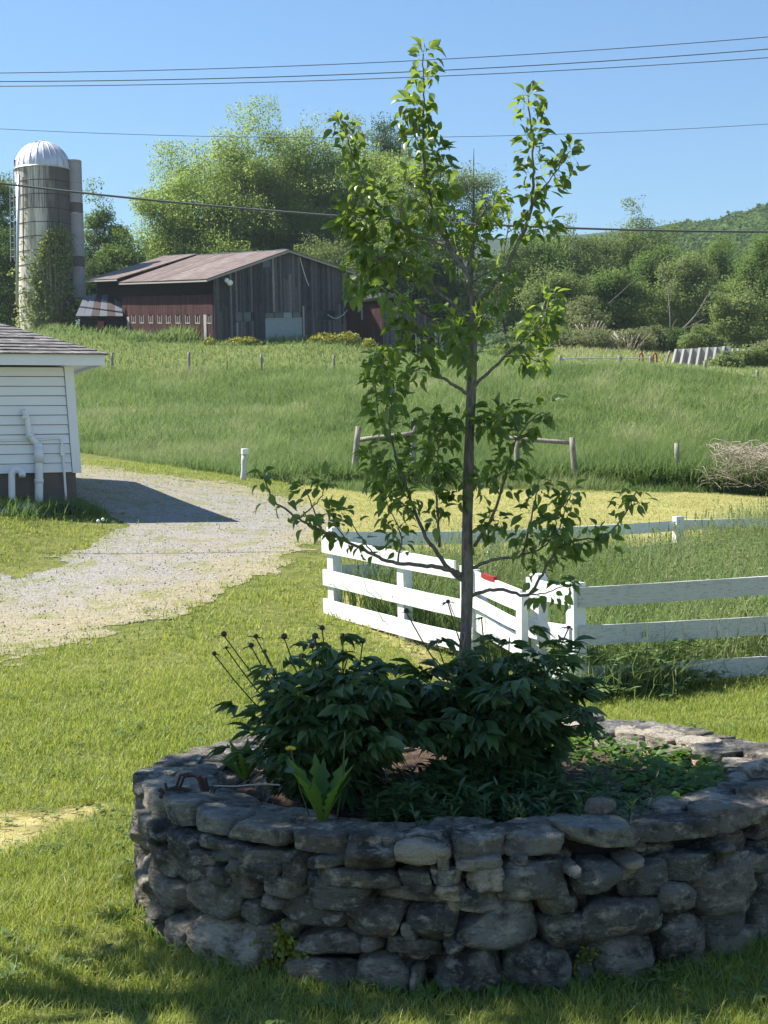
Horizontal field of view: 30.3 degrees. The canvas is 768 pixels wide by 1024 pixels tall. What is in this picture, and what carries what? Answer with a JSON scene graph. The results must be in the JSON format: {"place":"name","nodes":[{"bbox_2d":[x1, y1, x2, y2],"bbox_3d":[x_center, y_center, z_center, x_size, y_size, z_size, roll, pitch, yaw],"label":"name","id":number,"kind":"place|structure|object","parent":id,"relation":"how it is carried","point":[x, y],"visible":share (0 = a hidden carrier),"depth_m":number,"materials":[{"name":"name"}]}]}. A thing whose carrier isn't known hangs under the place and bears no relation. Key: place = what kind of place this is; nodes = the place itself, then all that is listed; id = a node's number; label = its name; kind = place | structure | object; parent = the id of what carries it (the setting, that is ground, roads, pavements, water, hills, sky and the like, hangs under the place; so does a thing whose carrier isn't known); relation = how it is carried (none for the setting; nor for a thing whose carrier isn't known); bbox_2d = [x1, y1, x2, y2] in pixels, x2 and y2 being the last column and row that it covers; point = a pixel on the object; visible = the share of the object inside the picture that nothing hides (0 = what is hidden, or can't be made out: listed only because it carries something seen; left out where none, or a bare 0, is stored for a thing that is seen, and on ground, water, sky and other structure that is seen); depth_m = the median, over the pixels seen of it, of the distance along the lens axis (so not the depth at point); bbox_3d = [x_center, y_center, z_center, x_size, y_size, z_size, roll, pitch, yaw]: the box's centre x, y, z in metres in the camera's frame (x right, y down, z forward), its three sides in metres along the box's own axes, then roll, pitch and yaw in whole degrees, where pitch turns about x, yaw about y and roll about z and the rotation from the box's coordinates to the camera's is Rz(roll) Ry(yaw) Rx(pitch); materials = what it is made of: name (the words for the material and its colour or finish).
{"place":"outdoors","nodes":[
{"label":"outdoors","id":0,"kind":"place"},
{"bbox_2d":[0,462,342,666],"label":"driveway","id":1,"kind":"structure","parent":0,"point":[121,566],"depth_m":19.29,"materials":[{"name":"gravel"}]},
{"bbox_2d":[14,227,652,327],"bbox_3d":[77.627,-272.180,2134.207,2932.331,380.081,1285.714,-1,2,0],"label":"distant ridge","id":2,"kind":"structure","parent":0,"point":[495,244],"depth_m":2329.35,"materials":[{"name":"plant"}]},
{"bbox_2d":[0,334,767,1023],"bbox_3d":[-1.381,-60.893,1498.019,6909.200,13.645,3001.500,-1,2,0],"label":"ground","id":3,"kind":"structure","parent":0,"point":[26,820],"depth_m":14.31,"materials":[{"name":"plant"}]},
{"bbox_2d":[0,172,15,284],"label":"maple tree","id":4,"kind":"object","parent":3,"relation":"on","point":[6,206],"visible":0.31,"depth_m":122.39,"materials":[{"name":"green plant"}]},
{"bbox_2d":[0,227,19,327],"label":"maple tree","id":5,"kind":"object","parent":3,"relation":"on","point":[7,299],"visible":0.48,"depth_m":116.33,"materials":[{"name":"green plant"}]},
{"bbox_2d":[9,141,85,330],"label":"silo","id":6,"kind":"object","parent":3,"relation":"on","point":[45,164],"visible":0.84,"depth_m":109.47,"materials":[{"name":"concrete"}]},
{"bbox_2d":[7,196,79,330],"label":"climbing vine","id":7,"kind":"object","parent":6,"relation":"attached to","point":[52,259],"visible":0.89,"depth_m":109.02,"materials":[{"name":"green plant"}]},
{"bbox_2d":[0,323,108,502],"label":"white shed","id":8,"kind":"structure","parent":3,"relation":"on","point":[39,447],"depth_m":23.26,"materials":[{"name":"paint"}]},
{"bbox_2d":[0,492,109,519],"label":"grass","id":9,"kind":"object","parent":3,"relation":"on","point":[26,510],"visible":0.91,"depth_m":21.91,"materials":[{"name":"green plant"}]},
{"bbox_2d":[53,504,78,514],"bbox_3d":[-5.084,-0.022,22.457,0.517,0.204,0.394,-1,2,0],"label":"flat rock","id":10,"kind":"object","parent":3,"relation":"on","point":[65,506],"visible":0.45,"depth_m":22.30,"materials":[{"name":"stone"}]},
{"bbox_2d":[75,253,114,328],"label":"maple tree","id":11,"kind":"object","parent":3,"relation":"on","point":[94,269],"visible":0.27,"depth_m":116.89,"materials":[{"name":"green plant"}]},
{"bbox_2d":[76,295,122,332],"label":"tin lean to","id":12,"kind":"object","parent":3,"relation":"on","point":[94,305],"visible":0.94,"depth_m":105.53,"materials":[{"name":"metal"}]},
{"bbox_2d":[82,177,141,266],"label":"maple tree","id":13,"kind":"object","parent":3,"relation":"on","point":[100,220],"visible":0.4,"depth_m":120.55,"materials":[{"name":"green plant"}]},
{"bbox_2d":[94,227,149,275],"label":"maple tree","id":14,"kind":"object","parent":3,"relation":"on","point":[126,254],"visible":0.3,"depth_m":117.76,"materials":[{"name":"green plant"}]},
{"bbox_2d":[38,321,209,342],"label":"tall grass","id":15,"kind":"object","parent":3,"relation":"on","point":[173,334],"visible":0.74,"depth_m":97.92,"materials":[{"name":"green plant"}]},
{"bbox_2d":[123,149,281,270],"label":"locust tree","id":16,"kind":"object","parent":3,"relation":"on","point":[198,237],"visible":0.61,"depth_m":125.51,"materials":[{"name":"green plant"}]},
{"bbox_2d":[85,249,360,342],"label":"barn","id":17,"kind":"structure","parent":3,"relation":"on","point":[288,293],"depth_m":100.79,"materials":[{"name":"brown wood"}]},
{"bbox_2d":[265,306,304,340],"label":"door","id":18,"kind":"structure","parent":17,"relation":"in","point":[289,327],"depth_m":100.39,"materials":[{"name":"grey paint"}]},
{"bbox_2d":[204,238,256,253],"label":"understory tree","id":19,"kind":"object","parent":3,"relation":"on","point":[230,249],"visible":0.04,"depth_m":122.20,"materials":[{"name":"green plant"}]},
{"bbox_2d":[221,336,265,344],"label":"flower clump","id":20,"kind":"object","parent":3,"relation":"on","point":[249,340],"visible":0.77,"depth_m":94.69,"materials":[{"name":"plant"}]},
{"bbox_2d":[240,449,248,479],"bbox_3d":[-3.202,-1.037,32.481,0.219,0.829,0.170,-1,2,0],"label":"marker post","id":21,"kind":"object","parent":3,"relation":"on","point":[244,452],"visible":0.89,"depth_m":32.42,"materials":[{"name":"paint"}]},
{"bbox_2d":[146,94,371,258],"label":"locust tree","id":22,"kind":"object","parent":3,"relation":"on","point":[237,169],"visible":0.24,"depth_m":129.46,"materials":[{"name":"green plant"}]},
{"bbox_2d":[0,549,609,1023],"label":"dry clippings","id":23,"kind":"object","parent":3,"relation":"on","point":[110,817],"visible":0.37,"depth_m":8.18,"materials":[{"name":"plant"}]},
{"bbox_2d":[304,332,344,344],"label":"flower clump","id":24,"kind":"object","parent":3,"relation":"on","point":[327,337],"visible":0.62,"depth_m":96.27,"materials":[{"name":"plant"}]},
{"bbox_2d":[238,109,412,281],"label":"locust tree","id":25,"kind":"object","parent":3,"relation":"on","point":[314,186],"visible":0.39,"depth_m":127.74,"materials":[{"name":"green plant"}]},
{"bbox_2d":[293,233,368,281],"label":"understory tree","id":26,"kind":"object","parent":3,"relation":"on","point":[324,253],"visible":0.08,"depth_m":122.85,"materials":[{"name":"green plant"}]},
{"bbox_2d":[337,330,362,344],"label":"flower clump","id":27,"kind":"object","parent":3,"relation":"on","point":[347,337],"visible":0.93,"depth_m":96.27,"materials":[{"name":"plant"}]},
{"bbox_2d":[326,109,394,219],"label":"tall thin tree","id":28,"kind":"object","parent":3,"relation":"on","point":[358,129],"visible":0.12,"depth_m":142.92,"materials":[{"name":"green plant"}]},
{"bbox_2d":[341,238,413,298],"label":"dark tree","id":29,"kind":"object","parent":3,"relation":"on","point":[385,283],"visible":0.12,"depth_m":117.52,"materials":[{"name":"green plant"}]},
{"bbox_2d":[0,607,767,1023],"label":"lawn clover","id":30,"kind":"object","parent":3,"relation":"on","point":[350,1003],"visible":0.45,"depth_m":5.90,"materials":[{"name":"green plant"}]},
{"bbox_2d":[351,425,416,472],"bbox_3d":[-0.022,-1.368,35.263,1.713,1.592,0.733,-1,2,0],"label":"brace fence","id":31,"kind":"object","parent":3,"relation":"on","point":[358,439],"visible":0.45,"depth_m":35.14,"materials":[{"name":"grey wood"}]},
{"bbox_2d":[361,111,423,257],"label":"dark tree","id":32,"kind":"object","parent":3,"relation":"on","point":[388,143],"visible":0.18,"depth_m":145.47,"materials":[{"name":"green plant"}]},
{"bbox_2d":[22,327,767,379],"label":"pasture grass","id":33,"kind":"structure","parent":3,"relation":"on","point":[592,352],"depth_m":87.54,"materials":[{"name":"plant"}]},
{"bbox_2d":[343,293,452,357],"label":"barn annex","id":34,"kind":"object","parent":3,"relation":"on","point":[366,320],"visible":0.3,"depth_m":102.24,"materials":[{"name":"brown wood"}]},
{"bbox_2d":[321,527,477,655],"bbox_3d":[0.116,0.897,15.046,0.146,1.413,2.647,-3,3,-35],"label":"board fence","id":35,"kind":"object","parent":3,"relation":"on","point":[399,625],"visible":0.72,"depth_m":14.97,"materials":[{"name":"white paint"}]},
{"bbox_2d":[471,569,527,658],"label":"board gate","id":36,"kind":"structure","parent":35,"relation":"attached to","point":[518,623],"depth_m":13.42,"materials":[{"name":"white paint"}]},
{"bbox_2d":[346,154,462,333],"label":"pale tree","id":37,"kind":"object","parent":3,"relation":"on","point":[391,187],"visible":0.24,"depth_m":120.59,"materials":[{"name":"green plant"}]},
{"bbox_2d":[74,356,767,492],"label":"hay grass","id":38,"kind":"structure","parent":3,"relation":"on","point":[216,446],"depth_m":52.58,"materials":[{"name":"plant"}]},
{"bbox_2d":[381,228,471,356],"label":"dark tree","id":39,"kind":"object","parent":3,"relation":"on","point":[431,301],"visible":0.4,"depth_m":117.52,"materials":[{"name":"green plant"}]},
{"bbox_2d":[111,899,767,1001],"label":"wall foot weeds","id":40,"kind":"object","parent":3,"relation":"on","point":[490,988],"depth_m":5.45,"materials":[{"name":"green plant"}]},
{"bbox_2d":[129,713,767,995],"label":"stone planter","id":41,"kind":"object","parent":3,"relation":"on","point":[463,903],"visible":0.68,"depth_m":5.61,"materials":[{"name":"stone"}]},
{"bbox_2d":[158,772,215,798],"bbox_3d":[-0.879,1.225,6.289,0.257,0.164,0.151,-2,2,-13],"label":"iron implement","id":42,"kind":"object","parent":41,"relation":"on","point":[203,784],"visible":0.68,"depth_m":6.24,"materials":[{"name":"metal"}]},
{"bbox_2d":[219,739,268,779],"bbox_3d":[-0.604,1.097,6.258,0.223,0.162,0.235,0,2,24],"label":"dandelion plant","id":43,"kind":"object","parent":41,"relation":"on","point":[242,772],"visible":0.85,"depth_m":6.23,"materials":[{"name":"green plant"}]},
{"bbox_2d":[214,783,279,786],"bbox_3d":[-0.592,1.178,6.112,0.345,0.040,0.014,0,2,30],"label":"plant stake","id":44,"kind":"object","parent":41,"relation":"on","point":[246,785],"visible":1,"depth_m":6.11,"materials":[{"name":"grey wood"}]},
{"bbox_2d":[248,919,312,972],"bbox_3d":[-0.413,1.765,5.652,0.292,0.280,0.082,0,2,30],"label":"wall plant","id":45,"kind":"object","parent":41,"relation":"attached to","point":[286,951],"depth_m":5.65,"materials":[{"name":"green plant"}]},
{"bbox_2d":[286,732,353,820],"bbox_3d":[-0.259,1.084,5.785,0.292,0.370,0.292,-1,2,0],"label":"dandelion plant","id":46,"kind":"object","parent":41,"relation":"on","point":[321,797],"visible":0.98,"depth_m":5.80,"materials":[{"name":"green plant"}]},
{"bbox_2d":[206,624,469,814],"bbox_3d":[-0.194,0.924,6.434,1.204,0.816,1.058,0,2,27],"label":"peony bush","id":47,"kind":"object","parent":41,"relation":"on","point":[322,708],"visible":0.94,"depth_m":6.24,"materials":[{"name":"green plant"}]},
{"bbox_2d":[247,36,657,686],"bbox_3d":[0.300,-0.460,6.693,1.858,3.538,0.805,-1,2,0],"label":"pear tree","id":48,"kind":"object","parent":41,"relation":"on","point":[459,342],"visible":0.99,"depth_m":6.63,"materials":[{"name":"green plant"}]},
{"bbox_2d":[227,741,691,821],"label":"dead stalks","id":49,"kind":"object","parent":41,"relation":"on","point":[438,809],"visible":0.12,"depth_m":6.89,"materials":[{"name":"plant"}]},
{"bbox_2d":[366,599,608,794],"bbox_3d":[0.477,0.859,6.640,1.177,0.902,1.166,-1,2,0],"label":"peony bush","id":50,"kind":"object","parent":41,"relation":"on","point":[494,706],"visible":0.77,"depth_m":6.47,"materials":[{"name":"green plant"}]},
{"bbox_2d":[354,749,627,821],"bbox_3d":[0.453,1.213,6.239,1.177,0.282,1.020,-1,2,0],"label":"foliage","id":51,"kind":"object","parent":41,"relation":"on","point":[443,780],"visible":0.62,"depth_m":6.09,"materials":[{"name":"green plant"}]},
{"bbox_2d":[355,769,665,827],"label":"herbs","id":52,"kind":"object","parent":41,"relation":"on","point":[516,808],"visible":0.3,"depth_m":5.91,"materials":[{"name":"green plant"}]},
{"bbox_2d":[569,945,598,975],"bbox_3d":[0.767,1.734,5.494,0.154,0.110,0.051,-2,2,-13],"label":"wall plant","id":53,"kind":"object","parent":41,"relation":"attached to","point":[583,959],"depth_m":5.50,"materials":[{"name":"green plant"}]},
{"bbox_2d":[584,796,616,814],"bbox_3d":[0.877,1.195,5.743,0.137,0.087,0.098,-2,2,-14],"label":"loose stone","id":54,"kind":"object","parent":41,"relation":"on","point":[600,805],"visible":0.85,"depth_m":5.70,"materials":[{"name":"stone"}]},
{"bbox_2d":[544,730,738,808],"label":"creeping leaves","id":55,"kind":"object","parent":41,"relation":"on","point":[674,769],"visible":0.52,"depth_m":6.83,"materials":[{"name":"plant"}]},
{"bbox_2d":[672,776,726,795],"bbox_3d":[1.419,1.239,6.408,0.297,0.075,0.318,-1,2,0],"label":"broadleaf weed","id":56,"kind":"object","parent":41,"relation":"on","point":[701,780],"visible":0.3,"depth_m":6.44,"materials":[{"name":"green plant"}]},
{"bbox_2d":[743,760,767,778],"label":"loose stone","id":57,"kind":"object","parent":41,"relation":"on","point":[755,769],"visible":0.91,"depth_m":6.36,"materials":[{"name":"stone"}]},
{"bbox_2d":[392,139,513,354],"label":"pale tree","id":58,"kind":"object","parent":3,"relation":"on","point":[472,183],"visible":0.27,"depth_m":124.76,"materials":[{"name":"green plant"}]},
{"bbox_2d":[483,220,514,341],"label":"wispy tree","id":59,"kind":"object","parent":3,"relation":"on","point":[504,333],"visible":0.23,"depth_m":130.22,"materials":[{"name":"green plant"}]},
{"bbox_2d":[247,443,767,495],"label":"rank weeds","id":60,"kind":"object","parent":3,"relation":"on","point":[655,467],"visible":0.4,"depth_m":34.69,"materials":[{"name":"green plant"}]},
{"bbox_2d":[481,341,543,356],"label":"round shrub","id":61,"kind":"object","parent":3,"relation":"on","point":[492,351],"visible":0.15,"depth_m":87.37,"materials":[{"name":"green plant"}]},
{"bbox_2d":[504,321,549,344],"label":"round shrub","id":62,"kind":"object","parent":3,"relation":"on","point":[519,327],"visible":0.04,"depth_m":103.21,"materials":[{"name":"green plant"}]},
{"bbox_2d":[490,224,572,347],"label":"maple tree","id":63,"kind":"object","parent":3,"relation":"on","point":[533,254],"visible":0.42,"depth_m":119.49,"materials":[{"name":"green plant"}]},
{"bbox_2d":[304,493,767,701],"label":"tall weeds","id":64,"kind":"object","parent":3,"relation":"on","point":[699,559],"visible":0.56,"depth_m":15.69,"materials":[{"name":"green plant"}]},
{"bbox_2d":[505,435,577,476],"bbox_3d":[4.012,-1.251,35.483,1.854,1.387,0.614,0,2,21],"label":"brace fence","id":65,"kind":"object","parent":3,"relation":"on","point":[571,442],"visible":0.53,"depth_m":35.19,"materials":[{"name":"grey wood"}]},
{"bbox_2d":[526,573,571,678],"bbox_3d":[1.550,1.164,12.981,0.147,1.176,0.582,-3,3,-33],"label":"board fence","id":66,"kind":"object","parent":3,"relation":"on","point":[538,617],"visible":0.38,"depth_m":13.02,"materials":[{"name":"white paint"}]},
{"bbox_2d":[525,326,576,349],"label":"round shrub","id":67,"kind":"object","parent":3,"relation":"on","point":[559,342],"visible":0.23,"depth_m":96.33,"materials":[{"name":"green plant"}]},
{"bbox_2d":[507,260,599,329],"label":"dark tree","id":68,"kind":"object","parent":3,"relation":"on","point":[535,294],"visible":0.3,"depth_m":112.35,"materials":[{"name":"green plant"}]},
{"bbox_2d":[341,516,767,577],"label":"board fence","id":69,"kind":"object","parent":3,"relation":"on","point":[380,537],"visible":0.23,"depth_m":19.13,"materials":[{"name":"white paint"}]},
{"bbox_2d":[538,212,616,299],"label":"pale tree","id":70,"kind":"object","parent":3,"relation":"on","point":[585,269],"visible":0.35,"depth_m":126.36,"materials":[{"name":"green plant"}]},
{"bbox_2d":[556,295,614,332],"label":"pale tree","id":71,"kind":"object","parent":3,"relation":"on","point":[584,312],"visible":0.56,"depth_m":107.79,"materials":[{"name":"green plant"}]},
{"bbox_2d":[563,326,617,349],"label":"round shrub","id":72,"kind":"object","parent":3,"relation":"on","point":[591,339],"visible":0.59,"depth_m":95.07,"materials":[{"name":"green plant"}]},
{"bbox_2d":[571,230,624,276],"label":"pale tree","id":73,"kind":"object","parent":3,"relation":"on","point":[606,249],"visible":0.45,"depth_m":128.25,"materials":[{"name":"green plant"}]},
{"bbox_2d":[579,264,653,331],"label":"dark tree","id":74,"kind":"object","parent":3,"relation":"on","point":[608,287],"visible":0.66,"depth_m":116.37,"materials":[{"name":"green plant"}]},
{"bbox_2d":[603,327,657,352],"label":"round shrub","id":75,"kind":"object","parent":3,"relation":"on","point":[621,334],"visible":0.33,"depth_m":97.37,"materials":[{"name":"green plant"}]},
{"bbox_2d":[610,332,650,348],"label":"bare shrub","id":76,"kind":"object","parent":3,"relation":"on","point":[627,341],"visible":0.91,"depth_m":96.50,"materials":[{"name":"plant"}]},
{"bbox_2d":[600,195,688,316],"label":"pale tree","id":77,"kind":"object","parent":3,"relation":"on","point":[632,246],"visible":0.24,"depth_m":130.29,"materials":[{"name":"green plant"}]},
{"bbox_2d":[640,325,672,353],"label":"round shrub","id":78,"kind":"object","parent":3,"relation":"on","point":[662,339],"visible":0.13,"depth_m":99.97,"materials":[{"name":"green plant"}]},
{"bbox_2d":[628,242,700,331],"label":"maple tree","id":79,"kind":"object","parent":3,"relation":"on","point":[650,263],"visible":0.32,"depth_m":122.67,"materials":[{"name":"green plant"}]},
{"bbox_2d":[565,576,767,681],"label":"board fence","id":80,"kind":"object","parent":3,"relation":"on","point":[593,596],"visible":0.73,"depth_m":13.08,"materials":[{"name":"white paint"}]},
{"bbox_2d":[657,250,685,326],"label":"dead snag","id":81,"kind":"object","parent":3,"relation":"on","point":[667,287],"visible":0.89,"depth_m":111.30,"materials":[{"name":"grey wood"}]},
{"bbox_2d":[662,327,688,350],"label":"round shrub","id":82,"kind":"object","parent":3,"relation":"on","point":[677,332],"visible":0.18,"depth_m":102.64,"materials":[{"name":"green plant"}]},
{"bbox_2d":[639,250,723,332],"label":"maple tree","id":83,"kind":"object","parent":3,"relation":"on","point":[687,292],"visible":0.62,"depth_m":116.17,"materials":[{"name":"green plant"}]},
{"bbox_2d":[679,349,689,363],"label":"bunker panel","id":84,"kind":"object","parent":3,"relation":"on","point":[684,356],"visible":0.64,"depth_m":83.26,"materials":[{"name":"concrete"}]},
{"bbox_2d":[687,348,697,364],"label":"bunker panel","id":85,"kind":"object","parent":3,"relation":"on","point":[692,355],"visible":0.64,"depth_m":83.03,"materials":[{"name":"concrete"}]},
{"bbox_2d":[695,347,705,365],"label":"bunker panel","id":86,"kind":"object","parent":3,"relation":"on","point":[700,355],"visible":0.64,"depth_m":82.78,"materials":[{"name":"concrete"}]},
{"bbox_2d":[674,323,727,349],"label":"round shrub","id":87,"kind":"object","parent":3,"relation":"on","point":[701,337],"visible":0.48,"depth_m":99.28,"materials":[{"name":"green plant"}]},
{"bbox_2d":[704,347,713,365],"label":"bunker panel","id":88,"kind":"object","parent":3,"relation":"on","point":[709,352],"visible":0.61,"depth_m":82.54,"materials":[{"name":"concrete"}]},
{"bbox_2d":[676,234,756,330],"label":"maple tree","id":89,"kind":"object","parent":3,"relation":"on","point":[724,267],"visible":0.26,"depth_m":128.15,"materials":[{"name":"green plant"}]},
{"bbox_2d":[705,350,750,368],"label":"round shrub","id":90,"kind":"object","parent":3,"relation":"on","point":[725,359],"visible":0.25,"depth_m":79.38,"materials":[{"name":"green plant"}]},
{"bbox_2d":[695,280,767,347],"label":"dark tree","id":91,"kind":"object","parent":3,"relation":"on","point":[738,315],"visible":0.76,"depth_m":110.98,"materials":[{"name":"green plant"}]},
{"bbox_2d":[695,438,767,490],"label":"brush pile","id":92,"kind":"object","parent":3,"relation":"on","point":[740,452],"visible":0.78,"depth_m":34.29,"materials":[{"name":"plant"}]},
{"bbox_2d":[714,228,767,340],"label":"maple tree","id":93,"kind":"object","parent":3,"relation":"on","point":[752,271],"visible":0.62,"depth_m":118.87,"materials":[{"name":"green plant"}]},
{"bbox_2d":[731,344,767,367],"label":"round shrub","id":94,"kind":"object","parent":3,"relation":"on","point":[758,356],"visible":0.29,"depth_m":85.11,"materials":[{"name":"green plant"}]},
{"bbox_2d":[0,182,767,232],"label":"power line","id":95,"kind":"object","parent":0,"point":[332,215],"visible":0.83,"depth_m":20.84,"materials":[{"name":"rubber"}]},
{"bbox_2d":[0,49,767,81],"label":"power line","id":96,"kind":"object","parent":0,"point":[382,72],"visible":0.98,"depth_m":54.39,"materials":[{"name":"rubber"}]},
{"bbox_2d":[0,57,767,86],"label":"power line","id":97,"kind":"object","parent":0,"point":[386,78],"visible":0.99,"depth_m":54.40,"materials":[{"name":"rubber"}]},
{"bbox_2d":[0,0,767,251],"label":"sky","id":98,"kind":"structure","parent":0,"point":[701,173],"materials":[{"name":"blue"}]},
{"bbox_2d":[4,37,765,72],"bbox_3d":[0.096,-17.889,54.365,50.112,1.541,0.031,-1,2,0],"label":"power line","id":99,"kind":"object","parent":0,"point":[381,62],"visible":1,"depth_m":54.38,"materials":[{"name":"rubber"}]},
{"bbox_2d":[7,124,763,137],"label":"power line","id":100,"kind":"object","parent":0,"point":[375,137],"visible":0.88,"depth_m":69.35,"materials":[{"name":"rubber"}]},
{"bbox_2d":[439,248,766,355],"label":"wooded hill","id":101,"kind":"structure","parent":0,"point":[486,338],"depth_m":258.60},
{"bbox_2d":[410,202,767,356],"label":"hill forest","id":102,"kind":"object","parent":101,"relation":"on","point":[755,218],"visible":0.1,"depth_m":367.65,"materials":[{"name":"green plant"}]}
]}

